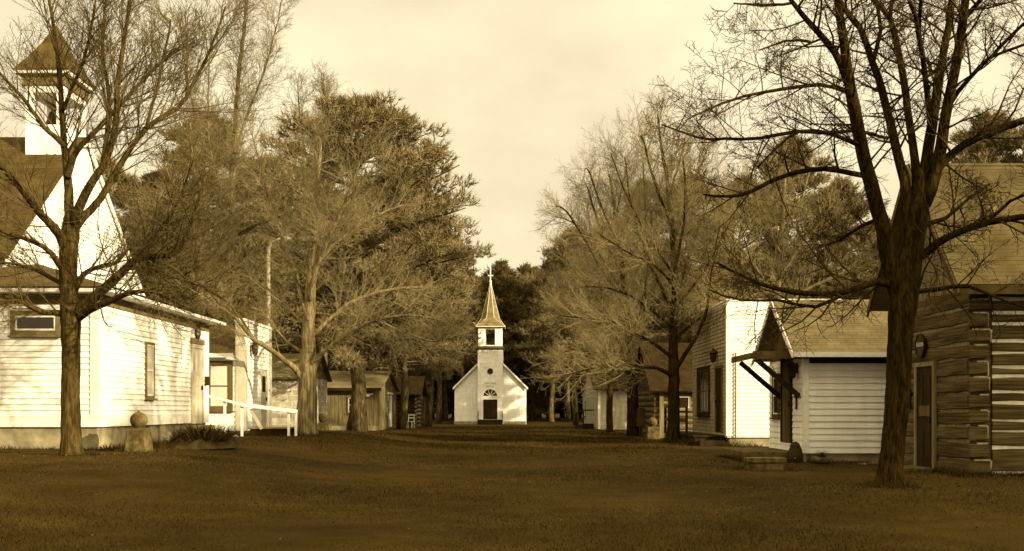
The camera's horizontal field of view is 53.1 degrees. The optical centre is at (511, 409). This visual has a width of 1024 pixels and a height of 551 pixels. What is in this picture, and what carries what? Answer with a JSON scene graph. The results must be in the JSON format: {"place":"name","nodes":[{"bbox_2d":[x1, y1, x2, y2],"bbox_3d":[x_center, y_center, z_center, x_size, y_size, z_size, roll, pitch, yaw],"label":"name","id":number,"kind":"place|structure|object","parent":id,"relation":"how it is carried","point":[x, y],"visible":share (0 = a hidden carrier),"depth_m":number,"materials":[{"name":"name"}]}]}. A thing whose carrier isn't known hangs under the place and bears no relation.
{"place":"outdoors","nodes":[
{"label":"outdoors","id":0,"kind":"place"},
{"bbox_2d":[0,411,1023,550],"bbox_3d":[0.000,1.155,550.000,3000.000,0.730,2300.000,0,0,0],"label":"lawn","id":1,"kind":"structure","parent":0,"point":[982,531],"depth_m":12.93,"materials":[{"name":"brown plant"}]},
{"bbox_2d":[93,442,122,450],"bbox_3d":[-8.019,0.722,20.299,0.716,0.217,0.582,0,0,-32],"label":"grass tuft","id":2,"kind":"object","parent":1,"relation":"on","point":[109,448],"visible":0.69,"depth_m":20.29,"materials":[{"name":"brown plant"}]},
{"bbox_2d":[0,26,225,448],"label":"schoolhouse","id":3,"kind":"structure","parent":1,"relation":"on","point":[122,380],"depth_m":23.00,"materials":[{"name":"white paint"}]},
{"bbox_2d":[7,311,60,336],"bbox_3d":[-9.660,-1.730,20.745,1.080,0.540,0.110,0,0,0],"label":"window","id":4,"kind":"structure","parent":3,"relation":"in","point":[37,325],"depth_m":20.75,"materials":[{"name":"brown glass"}]},
{"bbox_2d":[144,341,156,399],"bbox_3d":[-8.345,-0.880,23.650,0.110,1.340,0.600,0,0,0],"label":"window","id":5,"kind":"structure","parent":3,"relation":"in","point":[149,358],"depth_m":23.63,"materials":[{"name":"beige glass"}]},
{"bbox_2d":[190,337,204,423],"bbox_3d":[-8.357,-0.745,27.220,0.085,2.250,1.120,0,0,0],"label":"door","id":6,"kind":"structure","parent":3,"relation":"in","point":[197,350],"depth_m":27.21,"materials":[{"name":"beige paint"}]},
{"bbox_2d":[195,324,200,338],"bbox_3d":[-8.355,-2.060,27.220,0.049,0.388,0.388,0,0,0],"label":"wall lantern","id":7,"kind":"object","parent":3,"relation":"attached to","point":[197,335],"visible":0.78,"depth_m":27.17,"materials":[{"name":"brown metal"}]},
{"bbox_2d":[204,376,210,385],"bbox_3d":[-8.312,-0.775,27.960,0.125,0.250,0.150,0,0,0],"label":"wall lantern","id":8,"kind":"object","parent":3,"relation":"attached to","point":[207,380],"visible":1,"depth_m":27.90,"materials":[{"name":"black metal"}]},
{"bbox_2d":[96,154,167,297],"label":"pine tree","id":9,"kind":"object","parent":1,"relation":"on","point":[118,181],"visible":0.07,"depth_m":63.11,"materials":[{"name":"brown plant"}]},
{"bbox_2d":[124,410,152,451],"bbox_3d":[-7.270,0.470,19.950,0.444,0.907,0.444,0,0,0],"label":"ball post","id":10,"kind":"object","parent":1,"relation":"on","point":[138,435],"visible":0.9,"depth_m":19.77,"materials":[{"name":"stone"}]},
{"bbox_2d":[0,0,280,455],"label":"bare tree","id":11,"kind":"object","parent":1,"relation":"on","point":[73,312],"visible":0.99,"depth_m":18.00,"materials":[{"name":"brown plant"}]},
{"bbox_2d":[153,437,174,449],"bbox_3d":[-7.152,0.693,20.916,0.790,0.291,0.757,0,0,-39],"label":"grass tuft","id":12,"kind":"object","parent":1,"relation":"on","point":[163,445],"visible":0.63,"depth_m":20.82,"materials":[{"name":"brown plant"}]},
{"bbox_2d":[111,168,224,305],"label":"pine tree","id":13,"kind":"object","parent":1,"relation":"on","point":[154,176],"visible":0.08,"depth_m":56.97,"materials":[{"name":"brown plant"}]},
{"bbox_2d":[156,420,246,448],"bbox_3d":[-6.787,0.528,22.403,2.428,0.623,2.442,0,0,0],"label":"bush","id":14,"kind":"object","parent":1,"relation":"on","point":[203,436],"visible":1,"depth_m":21.87,"materials":[{"name":"plant"}]},
{"bbox_2d":[110,109,305,336],"bbox_3d":[-16.009,-7.288,54.627,12.147,17.625,11.368,0,0,12],"label":"pine tree","id":15,"kind":"object","parent":1,"relation":"on","point":[121,193],"visible":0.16,"depth_m":52.68,"materials":[{"name":"green plant"}]},
{"bbox_2d":[125,0,308,326],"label":"bare tree","id":16,"kind":"object","parent":1,"relation":"on","point":[241,65],"visible":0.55,"depth_m":49.65,"materials":[{"name":"brown plant"}]},
{"bbox_2d":[112,90,333,314],"bbox_3d":[-11.897,-5.877,41.186,10.732,14.553,5.337,0,0,0],"label":"bare tree","id":17,"kind":"object","parent":1,"relation":"on","point":[239,231],"visible":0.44,"depth_m":41.07,"materials":[{"name":"brown plant"}]},
{"bbox_2d":[206,318,271,433],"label":"false front cottage","id":18,"kind":"structure","parent":1,"relation":"on","point":[236,376],"depth_m":33.08,"materials":[{"name":"white paint"}]},
{"bbox_2d":[209,361,233,411],"bbox_3d":[-9.430,-0.730,32.945,0.940,1.660,0.110,0,0,0],"label":"window","id":19,"kind":"structure","parent":18,"relation":"in","point":[221,372],"depth_m":32.96,"materials":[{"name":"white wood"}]},
{"bbox_2d":[250,342,258,354],"bbox_3d":[-8.478,-2.020,33.750,0.296,0.480,0.266,0,0,0],"label":"wall lantern","id":20,"kind":"object","parent":18,"relation":"attached to","point":[253,346],"depth_m":33.66,"materials":[{"name":"black metal"}]},
{"bbox_2d":[259,366,267,425],"bbox_3d":[-8.607,-0.445,35.500,0.085,2.050,1.050,0,0,0],"label":"door","id":21,"kind":"structure","parent":18,"relation":"in","point":[263,371],"depth_m":35.50,"materials":[{"name":"beige paint"}]},
{"bbox_2d":[189,157,306,352],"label":"pine tree","id":22,"kind":"object","parent":1,"relation":"on","point":[233,324],"visible":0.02,"depth_m":59.30,"materials":[{"name":"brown plant"}]},
{"bbox_2d":[209,395,297,435],"bbox_3d":[-7.926,0.225,31.047,2.864,1.403,0.145,0,0,0],"label":"handrail","id":23,"kind":"object","parent":1,"relation":"on","point":[288,411],"visible":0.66,"depth_m":31.05,"materials":[{"name":"beige paint"}]},
{"bbox_2d":[248,427,294,435],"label":"wooden deck","id":24,"kind":"structure","parent":1,"relation":"on","point":[266,431],"depth_m":31.45,"materials":[{"name":"brown wood"}]},
{"bbox_2d":[266,236,291,326],"bbox_3d":[-8.621,-2.664,38.000,1.016,7.528,0.180,0,0,0],"label":"street lamp","id":25,"kind":"object","parent":1,"relation":"on","point":[267,272],"visible":0.31,"depth_m":37.95,"materials":[{"name":"metal"}]},
{"bbox_2d":[211,196,391,370],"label":"pine tree","id":26,"kind":"object","parent":1,"relation":"on","point":[290,349],"visible":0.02,"depth_m":65.51,"materials":[{"name":"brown plant"}]},
{"bbox_2d":[272,353,331,426],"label":"stone house","id":27,"kind":"structure","parent":1,"relation":"on","point":[284,386],"depth_m":42.00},
{"bbox_2d":[273,277,332,352],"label":"pine tree","id":28,"kind":"object","parent":1,"relation":"on","point":[300,328],"visible":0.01,"depth_m":91.72,"materials":[{"name":"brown plant"}]},
{"bbox_2d":[278,59,363,365],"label":"bare tree","id":29,"kind":"object","parent":1,"relation":"on","point":[322,347],"visible":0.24,"depth_m":60.27,"materials":[{"name":"brown plant"}]},
{"bbox_2d":[299,295,346,368],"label":"pine tree","id":30,"kind":"object","parent":1,"relation":"on","point":[329,364],"visible":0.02,"depth_m":93.06,"materials":[{"name":"brown plant"}]},
{"bbox_2d":[318,413,328,430],"bbox_3d":[-7.750,0.609,42.000,0.444,0.972,0.444,0,0,0],"label":"ball post","id":31,"kind":"object","parent":1,"relation":"on","point":[323,419],"visible":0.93,"depth_m":41.82,"materials":[{"name":"stone"}]},
{"bbox_2d":[179,87,492,434],"bbox_3d":[-5.995,-4.805,33.125,10.588,12.075,6.939,0,0,-5],"label":"bare tree","id":32,"kind":"object","parent":1,"relation":"on","point":[306,373],"visible":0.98,"depth_m":32.94,"materials":[{"name":"brown plant"}]},
{"bbox_2d":[217,88,495,432],"bbox_3d":[-6.830,-5.954,42.816,11.666,14.618,12.642,0,0,7],"label":"pine tree","id":33,"kind":"object","parent":1,"relation":"on","point":[366,112],"visible":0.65,"depth_m":41.10,"materials":[{"name":"green plant"}]},
{"bbox_2d":[327,371,399,430],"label":"board shed","id":34,"kind":"structure","parent":1,"relation":"on","point":[381,407],"depth_m":58.10,"materials":[{"name":"wood"}]},
{"bbox_2d":[347,397,350,413],"bbox_3d":[-9.050,-0.230,57.945,0.600,0.960,0.110,0,0,0],"label":"window","id":35,"kind":"structure","parent":34,"relation":"in","point":[348,398],"depth_m":57.95,"materials":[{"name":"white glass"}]},
{"bbox_2d":[387,392,392,426],"bbox_3d":[-7.550,0.030,63.500,0.100,2.140,2.400,0,0,0],"label":"door","id":36,"kind":"structure","parent":34,"relation":"in","point":[389,396],"depth_m":63.29,"materials":[{"name":"wood"}]},
{"bbox_2d":[320,192,435,370],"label":"pine tree","id":37,"kind":"object","parent":1,"relation":"on","point":[345,280],"visible":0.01,"depth_m":71.24,"materials":[{"name":"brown plant"}]},
{"bbox_2d":[368,296,418,375],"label":"pine tree","id":38,"kind":"object","parent":1,"relation":"on","point":[383,369],"visible":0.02,"depth_m":84.26,"materials":[{"name":"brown plant"}]},
{"bbox_2d":[315,177,488,429],"bbox_3d":[-7.193,-6.866,61.747,11.478,16.830,12.264,0,0,-12],"label":"pine tree","id":39,"kind":"object","parent":1,"relation":"on","point":[416,365],"visible":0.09,"depth_m":61.92,"materials":[{"name":"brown plant"}]},
{"bbox_2d":[394,376,427,427],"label":"log cabin","id":40,"kind":"object","parent":1,"relation":"on","point":[417,388],"visible":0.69,"depth_m":71.99,"materials":[{"name":"brown wood"}]},
{"bbox_2d":[408,414,414,427],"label":"garden chair","id":41,"kind":"object","parent":1,"relation":"on","point":[411,421],"visible":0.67,"depth_m":67.74,"materials":[{"name":"wood"}]},
{"bbox_2d":[380,366,452,414],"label":"pine tree","id":42,"kind":"object","parent":1,"relation":"on","point":[434,401],"depth_m":133.37,"materials":[{"name":"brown plant"}]},
{"bbox_2d":[399,311,452,426],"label":"pine tree","id":43,"kind":"object","parent":1,"relation":"on","point":[428,374],"visible":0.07,"depth_m":77.05,"materials":[{"name":"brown plant"}]},
{"bbox_2d":[385,192,481,426],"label":"pine tree","id":44,"kind":"object","parent":1,"relation":"on","point":[428,416],"visible":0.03,"depth_m":77.76,"materials":[{"name":"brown plant"}]},
{"bbox_2d":[432,374,448,417],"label":"pine tree","id":45,"kind":"object","parent":1,"relation":"on","point":[433,415],"depth_m":175.41,"materials":[{"name":"brown plant"}]},
{"bbox_2d":[410,270,481,423],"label":"pine tree","id":46,"kind":"object","parent":1,"relation":"on","point":[438,418],"visible":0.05,"depth_m":107.74,"materials":[{"name":"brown plant"}]},
{"bbox_2d":[435,371,458,414],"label":"pine tree","id":47,"kind":"object","parent":1,"relation":"on","point":[448,388],"visible":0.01,"depth_m":166.89,"materials":[{"name":"brown plant"}]},
{"bbox_2d":[434,359,477,413],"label":"pine tree","id":48,"kind":"object","parent":1,"relation":"on","point":[451,383],"visible":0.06,"depth_m":156.04,"materials":[{"name":"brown plant"}]},
{"bbox_2d":[442,246,478,420],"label":"pine tree","id":49,"kind":"object","parent":1,"relation":"on","point":[445,407],"visible":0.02,"depth_m":135.36,"materials":[{"name":"brown plant"}]},
{"bbox_2d":[448,250,494,378],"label":"pine tree","id":50,"kind":"object","parent":1,"relation":"on","point":[477,306],"visible":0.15,"depth_m":126.97,"materials":[{"name":"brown plant"}]},
{"bbox_2d":[476,273,486,282],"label":"pine tree","id":51,"kind":"object","parent":1,"relation":"on","point":[482,277],"depth_m":174.55,"materials":[{"name":"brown plant"}]},
{"bbox_2d":[453,264,527,424],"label":"chapel","id":52,"kind":"structure","parent":1,"relation":"on","point":[494,393],"depth_m":102.73,"materials":[{"name":"white paint"}]},
{"bbox_2d":[481,397,499,418],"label":"door","id":53,"kind":"structure","parent":52,"relation":"in","point":[490,406],"depth_m":102.15,"materials":[{"name":"brown wood"}]},
{"bbox_2d":[454,279,535,381],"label":"pine tree","id":54,"kind":"object","parent":1,"relation":"on","point":[514,368],"visible":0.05,"depth_m":130.22,"materials":[{"name":"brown plant"}]},
{"bbox_2d":[473,266,522,317],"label":"pine tree","id":55,"kind":"object","parent":1,"relation":"on","point":[514,277],"visible":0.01,"depth_m":145.06,"materials":[{"name":"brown plant"}]},
{"bbox_2d":[469,258,533,368],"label":"pine tree","id":56,"kind":"object","parent":1,"relation":"on","point":[502,276],"visible":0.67,"depth_m":126.73,"materials":[{"name":"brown plant"}]},
{"bbox_2d":[14,450,999,539],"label":"fallen twigs","id":57,"kind":"object","parent":1,"relation":"on","point":[528,479],"visible":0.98,"depth_m":14.56,"materials":[{"name":"brown wood"}]},
{"bbox_2d":[513,261,533,416],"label":"pine tree","id":58,"kind":"object","parent":1,"relation":"on","point":[524,268],"visible":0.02,"depth_m":176.50,"materials":[{"name":"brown plant"}]},
{"bbox_2d":[505,265,554,419],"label":"pine tree","id":59,"kind":"object","parent":1,"relation":"on","point":[530,270],"visible":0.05,"depth_m":140.39,"materials":[{"name":"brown plant"}]},
{"bbox_2d":[510,275,551,412],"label":"pine tree","id":60,"kind":"object","parent":1,"relation":"on","point":[524,379],"depth_m":154.40,"materials":[{"name":"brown plant"}]},
{"bbox_2d":[535,367,541,418],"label":"pine tree","id":61,"kind":"object","parent":1,"relation":"on","point":[539,406],"depth_m":156.25,"materials":[{"name":"brown plant"}]},
{"bbox_2d":[511,280,566,420],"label":"pine tree","id":62,"kind":"object","parent":1,"relation":"on","point":[533,404],"visible":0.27,"depth_m":134.87,"materials":[{"name":"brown plant"}]},
{"bbox_2d":[524,283,567,420],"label":"pine tree","id":63,"kind":"object","parent":1,"relation":"on","point":[531,353],"visible":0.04,"depth_m":133.28,"materials":[{"name":"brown plant"}]},
{"bbox_2d":[516,256,577,421],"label":"pine tree","id":64,"kind":"object","parent":1,"relation":"on","point":[544,266],"visible":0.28,"depth_m":123.19,"materials":[{"name":"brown plant"}]},
{"bbox_2d":[528,383,569,418],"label":"pine tree","id":65,"kind":"object","parent":1,"relation":"on","point":[560,408],"visible":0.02,"depth_m":169.15,"materials":[{"name":"brown plant"}]},
{"bbox_2d":[536,359,583,413],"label":"pine tree","id":66,"kind":"object","parent":1,"relation":"on","point":[580,397],"visible":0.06,"depth_m":157.17,"materials":[{"name":"brown plant"}]},
{"bbox_2d":[507,226,616,425],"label":"pine tree","id":67,"kind":"object","parent":1,"relation":"on","point":[532,323],"visible":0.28,"depth_m":91.79,"materials":[{"name":"green plant"}]},
{"bbox_2d":[537,261,587,421],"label":"pine tree","id":68,"kind":"object","parent":1,"relation":"on","point":[568,414],"visible":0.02,"depth_m":124.26,"materials":[{"name":"green plant"}]},
{"bbox_2d":[554,239,577,419],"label":"pine tree","id":69,"kind":"object","parent":1,"relation":"on","point":[571,393],"visible":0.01,"depth_m":144.71,"materials":[{"name":"brown plant"}]},
{"bbox_2d":[575,410,593,428],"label":"entry ramp","id":70,"kind":"structure","parent":1,"relation":"on","point":[586,426],"depth_m":64.60,"materials":[{"name":"brown wood"}]},
{"bbox_2d":[528,183,653,431],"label":"bare tree","id":71,"kind":"object","parent":1,"relation":"on","point":[609,413],"visible":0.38,"depth_m":53.02,"materials":[{"name":"brown plant"}]},
{"bbox_2d":[525,132,678,436],"bbox_3d":[4.202,-5.495,46.069,7.457,14.091,6.921,0,0,0],"label":"bare tree","id":72,"kind":"object","parent":1,"relation":"on","point":[632,408],"visible":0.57,"depth_m":45.88,"materials":[{"name":"brown plant"}]},
{"bbox_2d":[555,228,649,370],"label":"pine tree","id":73,"kind":"object","parent":1,"relation":"on","point":[570,302],"visible":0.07,"depth_m":81.28,"materials":[{"name":"green plant"}]},
{"bbox_2d":[579,357,636,428],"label":"white house","id":74,"kind":"structure","parent":1,"relation":"on","point":[596,417],"depth_m":62.08,"materials":[{"name":"beige paint"}]},
{"bbox_2d":[570,176,705,356],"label":"pine tree","id":75,"kind":"object","parent":1,"relation":"on","point":[648,319],"visible":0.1,"depth_m":72.91,"materials":[{"name":"green plant"}]},
{"bbox_2d":[637,408,645,437],"bbox_3d":[5.620,0.610,44.593,0.380,1.380,0.145,0,0,0],"label":"post box","id":76,"kind":"object","parent":1,"relation":"on","point":[641,418],"visible":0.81,"depth_m":44.52,"materials":[{"name":"brown wood"}]},
{"bbox_2d":[632,290,667,353],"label":"pine tree","id":77,"kind":"object","parent":1,"relation":"on","point":[650,334],"visible":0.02,"depth_m":111.37,"materials":[{"name":"green plant"}]},
{"bbox_2d":[517,76,783,442],"bbox_3d":[5.065,-5.097,35.862,9.839,13.256,7.214,0,0,0],"label":"bare tree","id":78,"kind":"object","parent":1,"relation":"on","point":[675,362],"visible":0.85,"depth_m":35.73,"materials":[{"name":"brown plant"}]},
{"bbox_2d":[645,417,659,438],"bbox_3d":[5.850,0.814,42.600,0.555,1.022,0.555,0,0,0],"label":"ball post","id":79,"kind":"object","parent":1,"relation":"on","point":[652,431],"visible":0.91,"depth_m":42.36,"materials":[{"name":"stone"}]},
{"bbox_2d":[637,343,692,437],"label":"log house","id":80,"kind":"structure","parent":1,"relation":"on","point":[653,400],"depth_m":44.63,"materials":[{"name":"brown wood"}]},
{"bbox_2d":[679,395,691,410],"bbox_3d":[7.350,-0.280,43.875,0.700,0.680,0.110,0,0,0],"label":"window","id":81,"kind":"structure","parent":80,"relation":"in","point":[685,400],"depth_m":43.89,"materials":[{"name":"white glass"}]},
{"bbox_2d":[653,301,691,342],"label":"pine tree","id":82,"kind":"object","parent":1,"relation":"on","point":[667,330],"visible":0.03,"depth_m":99.10,"materials":[{"name":"green plant"}]},
{"bbox_2d":[625,171,756,342],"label":"pine tree","id":83,"kind":"object","parent":1,"relation":"on","point":[680,327],"visible":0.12,"depth_m":67.37,"materials":[{"name":"green plant"}]},
{"bbox_2d":[664,406,724,445],"bbox_3d":[6.340,0.593,36.110,0.980,1.415,6.780,0,0,0],"label":"porch","id":84,"kind":"object","parent":1,"relation":"on","point":[705,439],"visible":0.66,"depth_m":34.14,"materials":[{"name":"brown wood"}]},
{"bbox_2d":[646,171,796,342],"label":"pine tree","id":85,"kind":"object","parent":1,"relation":"on","point":[683,283],"visible":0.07,"depth_m":61.36,"materials":[{"name":"green plant"}]},
{"bbox_2d":[723,448,787,460],"bbox_3d":[6.130,1.150,25.450,1.260,0.300,2.500,0,0,0],"label":"door step","id":86,"kind":"object","parent":1,"relation":"on","point":[759,452],"depth_m":24.37,"materials":[{"name":"stone"}]},
{"bbox_2d":[744,457,785,470],"bbox_3d":[5.040,1.110,20.410,0.760,0.300,0.420,0,0,0],"label":"stone bench","id":87,"kind":"object","parent":1,"relation":"on","point":[766,463],"visible":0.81,"depth_m":20.23,"materials":[{"name":"brown stone"}]},
{"bbox_2d":[692,299,840,445],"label":"clapboard shop","id":88,"kind":"structure","parent":1,"relation":"on","point":[730,400],"depth_m":32.70,"materials":[{"name":"white paint"}]},
{"bbox_2d":[695,365,710,416],"bbox_3d":[6.815,-0.630,36.600,0.110,1.800,2.420,0,0,0],"label":"window","id":89,"kind":"structure","parent":88,"relation":"in","point":[703,373],"depth_m":36.56,"materials":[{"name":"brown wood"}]},
{"bbox_2d":[709,348,717,362],"bbox_3d":[6.709,-1.800,34.100,0.318,0.500,0.285,0,0,0],"label":"wall lantern","id":90,"kind":"object","parent":88,"relation":"attached to","point":[713,352],"depth_m":34.02,"materials":[{"name":"black metal"}]},
{"bbox_2d":[715,365,722,431],"bbox_3d":[6.827,-0.350,33.850,0.085,2.200,1.150,0,0,0],"label":"door","id":91,"kind":"structure","parent":88,"relation":"in","point":[718,369],"depth_m":33.73,"materials":[{"name":"brown wood"}]},
{"bbox_2d":[697,106,878,304],"bbox_3d":[12.502,-5.843,44.874,9.966,14.740,5.422,0,0,0],"label":"bare tree","id":92,"kind":"object","parent":1,"relation":"on","point":[779,237],"visible":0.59,"depth_m":44.99,"materials":[{"name":"brown plant"}]},
{"bbox_2d":[703,135,874,307],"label":"pine tree","id":93,"kind":"object","parent":1,"relation":"on","point":[821,178],"visible":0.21,"depth_m":55.17,"materials":[{"name":"green plant"}]},
{"bbox_2d":[787,442,803,462],"bbox_3d":[6.504,0.985,23.508,0.369,0.490,0.365,0,0,-27],"label":"lawn ornament","id":94,"kind":"object","parent":1,"relation":"on","point":[795,454],"visible":0.98,"depth_m":23.37,"materials":[{"name":"stone"}]},
{"bbox_2d":[731,300,887,461],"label":"gabled house","id":95,"kind":"structure","parent":1,"relation":"on","point":[836,386],"depth_m":23.79,"materials":[{"name":"white paint"}]},
{"bbox_2d":[769,373,779,418],"bbox_3d":[6.745,-0.330,26.250,0.110,1.170,0.740,0,0,0],"label":"window","id":96,"kind":"structure","parent":95,"relation":"in","point":[775,384],"depth_m":26.20,"materials":[{"name":"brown wood"}]},
{"bbox_2d":[780,359,792,442],"bbox_3d":[6.757,-0.220,25.250,0.085,2.080,0.960,0,0,0],"label":"door","id":97,"kind":"structure","parent":95,"relation":"in","point":[786,397],"depth_m":25.30,"materials":[{"name":"brown wood"}]},
{"bbox_2d":[786,360,798,378],"bbox_3d":[6.657,-0.940,24.300,0.315,0.440,0.280,0,0,0],"label":"wall lantern","id":98,"kind":"object","parent":95,"relation":"attached to","point":[792,370],"depth_m":24.23,"materials":[{"name":"black metal"}]},
{"bbox_2d":[811,448,831,463],"bbox_3d":[6.934,1.034,22.915,0.474,0.372,0.530,0,0,13],"label":"potted plant","id":99,"kind":"object","parent":1,"relation":"on","point":[821,458],"visible":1,"depth_m":22.78,"materials":[{"name":"stone"}]},
{"bbox_2d":[759,173,890,299],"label":"pine tree","id":100,"kind":"object","parent":1,"relation":"on","point":[845,250],"visible":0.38,"depth_m":53.00,"materials":[{"name":"green plant"}]},
{"bbox_2d":[642,0,1023,487],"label":"bare tree","id":101,"kind":"object","parent":1,"relation":"on","point":[901,281],"visible":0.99,"depth_m":15.30,"materials":[{"name":"brown plant"}]},
{"bbox_2d":[842,225,879,288],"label":"pine tree","id":102,"kind":"object","parent":1,"relation":"on","point":[871,258],"visible":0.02,"depth_m":59.51,"materials":[{"name":"green plant"}]},
{"bbox_2d":[847,106,1023,288],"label":"pine tree","id":103,"kind":"object","parent":1,"relation":"on","point":[984,149],"visible":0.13,"depth_m":44.78,"materials":[{"name":"green plant"}]},
{"bbox_2d":[867,163,1023,475],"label":"log cabin","id":104,"kind":"object","parent":1,"relation":"on","point":[967,405],"visible":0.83,"depth_m":18.84,"materials":[{"name":"brown wood"}]},
{"bbox_2d":[915,334,925,356],"bbox_3d":[8.195,-1.280,20.550,0.049,0.461,0.461,0,0,0],"label":"hanging sign","id":105,"kind":"object","parent":104,"relation":"attached to","point":[920,344],"visible":1,"depth_m":20.52,"materials":[{"name":"brown wood"}]},
{"bbox_2d":[914,361,936,469],"bbox_3d":[8.207,0.130,20.380,0.085,2.140,0.980,0,0,0],"label":"door","id":106,"kind":"structure","parent":104,"relation":"in","point":[925,377],"depth_m":20.32,"materials":[{"name":"brown wood"}]},
{"bbox_2d":[941,467,977,476],"bbox_3d":[8.026,1.111,18.192,0.764,0.190,0.702,0,0,0],"label":"grass tuft","id":107,"kind":"object","parent":1,"relation":"on","point":[962,474],"visible":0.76,"depth_m":18.18,"materials":[{"name":"brown plant"}]},
{"bbox_2d":[1000,147,1023,162],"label":"pine tree","id":108,"kind":"object","parent":1,"relation":"on","point":[1013,159],"visible":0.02,"depth_m":44.23,"materials":[{"name":"green plant"}]},
{"bbox_2d":[0,0,1023,277],"label":"sky","id":109,"kind":"structure","parent":0,"point":[516,83],"materials":[{"name":"beige"}]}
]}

